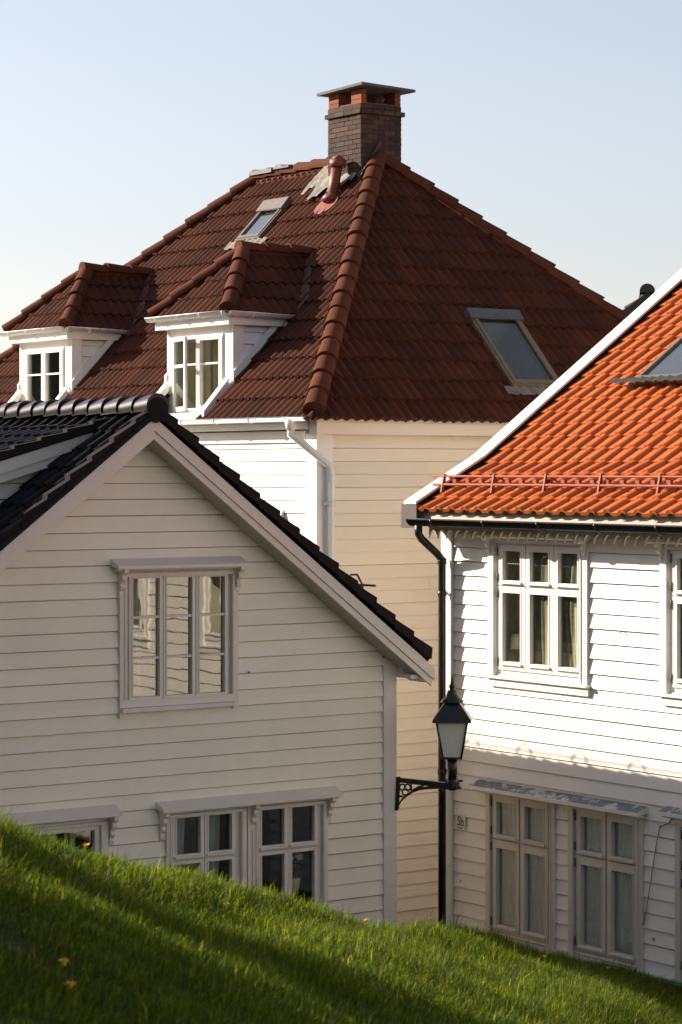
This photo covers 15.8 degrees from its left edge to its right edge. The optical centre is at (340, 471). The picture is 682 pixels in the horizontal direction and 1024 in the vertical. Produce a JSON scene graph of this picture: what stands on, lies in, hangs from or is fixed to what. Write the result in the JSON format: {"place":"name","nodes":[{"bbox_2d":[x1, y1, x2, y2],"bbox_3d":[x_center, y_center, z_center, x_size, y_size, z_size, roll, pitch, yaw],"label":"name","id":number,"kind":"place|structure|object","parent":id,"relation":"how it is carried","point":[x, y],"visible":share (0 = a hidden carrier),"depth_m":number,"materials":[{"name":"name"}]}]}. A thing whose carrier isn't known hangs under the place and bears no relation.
{"place":"outdoors","nodes":[
{"label":"outdoors","id":0,"kind":"place"},
{"bbox_2d":[0,82,628,926],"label":"hipped house","id":1,"kind":"structure","parent":0,"point":[376,318],"depth_m":32.34,"materials":[{"name":"beige paint"}]},
{"bbox_2d":[213,340,217,390],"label":"curtain","id":2,"kind":"object","parent":1,"relation":"hanging from","point":[215,366],"visible":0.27,"depth_m":32.83,"materials":[{"name":"beige fabric"}]},
{"bbox_2d":[0,804,681,1023],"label":"lawn","id":3,"kind":"structure","parent":0,"point":[15,940],"depth_m":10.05,"materials":[{"name":"plant"}]},
{"bbox_2d":[58,958,69,972],"bbox_3d":[-1.069,1.921,9.500,0.051,0.090,0.051,0,0,0],"label":"dandelion","id":4,"kind":"object","parent":3,"relation":"on","point":[65,961],"visible":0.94,"depth_m":9.50,"materials":[{"name":"yellow plant"}]},
{"bbox_2d":[64,980,76,989],"bbox_3d":[-0.998,1.916,9.080,0.051,0.080,0.051,0,0,0],"label":"dandelion","id":5,"kind":"object","parent":3,"relation":"on","point":[71,984],"visible":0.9,"depth_m":9.08,"materials":[{"name":"yellow plant"}]},
{"bbox_2d":[597,961,680,983],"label":"foundation","id":6,"kind":"object","parent":3,"relation":"on","point":[677,982],"visible":0.36,"depth_m":24.94,"materials":[{"name":"grey concrete"}]},
{"bbox_2d":[0,0,681,353],"label":"sky","id":7,"kind":"structure","parent":0,"point":[558,123],"materials":[{"name":"blue"}]},
{"label":"ground","id":8,"kind":"structure","parent":0,"visible":0},
{"bbox_2d":[0,393,434,926],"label":"gabled house","id":9,"kind":"structure","parent":8,"relation":"on","point":[262,722],"depth_m":24.46,"materials":[{"name":"beige paint"}]},
{"bbox_2d":[40,834,55,841],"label":"curtain","id":10,"kind":"object","parent":9,"relation":"hanging from","point":[52,835],"visible":0.07,"depth_m":23.72,"materials":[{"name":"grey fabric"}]},
{"bbox_2d":[0,804,122,856],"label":"window","id":11,"kind":"structure","parent":9,"relation":"in","point":[101,834],"depth_m":23.71,"materials":[{"name":"grey paint"}]},
{"bbox_2d":[70,832,74,847],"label":"curtain","id":12,"kind":"object","parent":9,"relation":"hanging from","point":[72,836],"visible":0.15,"depth_m":23.89,"materials":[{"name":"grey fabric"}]},
{"bbox_2d":[133,578,143,694],"bbox_3d":[-2.068,1.600,24.245,0.280,1.200,0.050,0,0,-35],"label":"curtain","id":13,"kind":"object","parent":9,"relation":"hanging from","point":[137,628],"visible":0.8,"depth_m":24.29,"materials":[{"name":"beige fabric"}]},
{"bbox_2d":[152,578,167,693],"bbox_3d":[-1.799,1.600,24.436,0.180,1.200,0.050,0,0,-35],"label":"curtain","id":14,"kind":"object","parent":9,"relation":"hanging from","point":[154,635],"visible":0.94,"depth_m":24.40,"materials":[{"name":"beige fabric"}]},
{"bbox_2d":[110,556,248,718],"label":"window","id":15,"kind":"structure","parent":9,"relation":"in","point":[197,616],"depth_m":24.62,"materials":[{"name":"grey paint"}]},
{"bbox_2d":[177,818,184,869],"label":"curtain","id":16,"kind":"object","parent":9,"relation":"hanging from","point":[180,833],"visible":0.12,"depth_m":24.62,"materials":[{"name":"grey fabric"}]},
{"bbox_2d":[209,815,219,879],"bbox_3d":[-1.317,4.050,24.828,0.220,1.300,0.050,0,0,-35],"label":"curtain","id":17,"kind":"object","parent":9,"relation":"hanging from","point":[214,827],"visible":0.23,"depth_m":24.86,"materials":[{"name":"grey fabric"}]},
{"bbox_2d":[155,786,343,887],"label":"window","id":18,"kind":"structure","parent":9,"relation":"in","point":[234,854],"depth_m":24.75,"materials":[{"name":"grey paint"}]},
{"bbox_2d":[252,800,327,908],"bbox_3d":[-0.812,4.058,25.520,0.931,1.385,1.055,0,0,-35],"label":"window","id":19,"kind":"structure","parent":9,"relation":"in","point":[281,832],"depth_m":25.35,"materials":[{"name":"grey paint"}]},
{"bbox_2d":[292,854,303,894],"bbox_3d":[-0.500,4.138,25.380,0.249,0.423,0.174,0,0,-35],"label":"potted plant","id":20,"kind":"object","parent":9,"relation":"in","point":[296,880],"visible":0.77,"depth_m":25.35,"materials":[{"name":"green plant"}]},
{"bbox_2d":[392,675,471,810],"bbox_3d":[0.922,2.842,25.852,0.919,1.433,0.428,0,0,7],"label":"street lamp","id":21,"kind":"object","parent":9,"relation":"attached to","point":[452,718],"visible":1,"depth_m":25.72,"materials":[{"name":"black metal"}]},
{"bbox_2d":[401,268,681,984],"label":"orange roofed house","id":22,"kind":"structure","parent":8,"relation":"on","point":[581,458],"depth_m":26.60,"materials":[{"name":"white paint"}]},
{"bbox_2d":[500,802,514,926],"bbox_3d":[1.893,4.350,27.207,0.020,1.500,0.480,0,0,-35],"label":"curtain","id":23,"kind":"object","parent":22,"relation":"hanging from","point":[507,873],"visible":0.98,"depth_m":27.29,"materials":[{"name":"grey fabric"}]},
{"bbox_2d":[509,633,519,661],"bbox_3d":[1.980,2.000,27.318,0.227,0.400,0.227,0,0,-35],"label":"table lamp","id":24,"kind":"object","parent":22,"relation":"in","point":[514,641],"visible":0.5,"depth_m":27.25,"materials":[{"name":"metal"}]},
{"bbox_2d":[515,551,519,656],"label":"curtain","id":25,"kind":"object","parent":22,"relation":"hanging from","point":[517,599],"visible":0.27,"depth_m":27.55,"materials":[{"name":"white fabric"}]},
{"bbox_2d":[474,532,591,696],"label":"window","id":26,"kind":"structure","parent":22,"relation":"in","point":[503,588],"depth_m":26.84,"materials":[{"name":"white paint"}]},
{"bbox_2d":[528,807,543,933],"bbox_3d":[2.177,4.350,26.808,0.020,1.500,0.460,0,0,-35],"label":"curtain","id":27,"kind":"object","parent":22,"relation":"hanging from","point":[535,878],"visible":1,"depth_m":26.89,"materials":[{"name":"grey fabric"}]},
{"bbox_2d":[545,605,547,664],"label":"curtain","id":28,"kind":"object","parent":22,"relation":"hanging from","point":[546,637],"visible":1,"depth_m":26.71,"materials":[{"name":"beige fabric"}]},
{"bbox_2d":[533,552,576,667],"bbox_3d":[2.354,1.485,26.554,0.020,1.270,1.000,0,0,-35],"label":"curtain","id":29,"kind":"object","parent":22,"relation":"hanging from","point":[540,570],"visible":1,"depth_m":26.70,"materials":[{"name":"white fabric"}]},
{"bbox_2d":[467,779,647,972],"bbox_3d":[2.300,4.316,26.423,0.204,1.748,2.790,0,0,-35],"label":"window","id":30,"kind":"structure","parent":22,"relation":"in","point":[522,797],"depth_m":26.92,"materials":[{"name":"beige paint"}]},
{"bbox_2d":[562,607,562,666],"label":"curtain","id":31,"kind":"object","parent":22,"relation":"hanging from","point":[562,623],"visible":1,"depth_m":26.49,"materials":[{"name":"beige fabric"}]},
{"bbox_2d":[574,607,576,667],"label":"curtain","id":32,"kind":"object","parent":22,"relation":"hanging from","point":[575,632],"visible":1,"depth_m":26.33,"materials":[{"name":"beige fabric"}]},
{"bbox_2d":[585,817,600,947],"bbox_3d":[2.713,4.350,26.054,0.020,1.500,0.450,0,0,-35],"label":"curtain","id":33,"kind":"object","parent":22,"relation":"hanging from","point":[592,890],"visible":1,"depth_m":26.11,"materials":[{"name":"grey fabric"}]},
{"bbox_2d":[568,806,646,969],"bbox_3d":[2.785,4.344,25.840,0.089,1.568,1.171,0,0,-35],"label":"window","id":34,"kind":"structure","parent":22,"relation":"in","point":[578,857],"depth_m":25.83,"materials":[{"name":"beige paint"}]},
{"bbox_2d":[615,822,631,954],"bbox_3d":[3.000,4.350,25.651,0.020,1.500,0.460,0,0,-35],"label":"curtain","id":35,"kind":"object","parent":22,"relation":"hanging from","point":[623,897],"visible":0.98,"depth_m":25.73,"materials":[{"name":"grey fabric"}]},
{"bbox_2d":[642,537,681,706],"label":"window","id":36,"kind":"structure","parent":22,"relation":"in","point":[669,556],"depth_m":25.04,"materials":[{"name":"white paint"}]},
{"bbox_2d":[657,806,681,979],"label":"window","id":37,"kind":"structure","parent":22,"relation":"in","point":[668,811],"depth_m":24.89,"materials":[{"name":"beige paint"}]},
{"bbox_2d":[681,558,681,677],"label":"curtain","id":38,"kind":"object","parent":22,"relation":"hanging from","point":[681,620],"visible":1,"depth_m":25.00,"materials":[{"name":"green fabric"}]},
{"bbox_2d":[623,283,654,315],"bbox_3d":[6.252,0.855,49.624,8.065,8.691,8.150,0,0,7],"label":"vent pipe","id":39,"kind":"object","parent":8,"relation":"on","point":[647,290],"depth_m":45.64,"materials":[{"name":"metal"}]}
]}

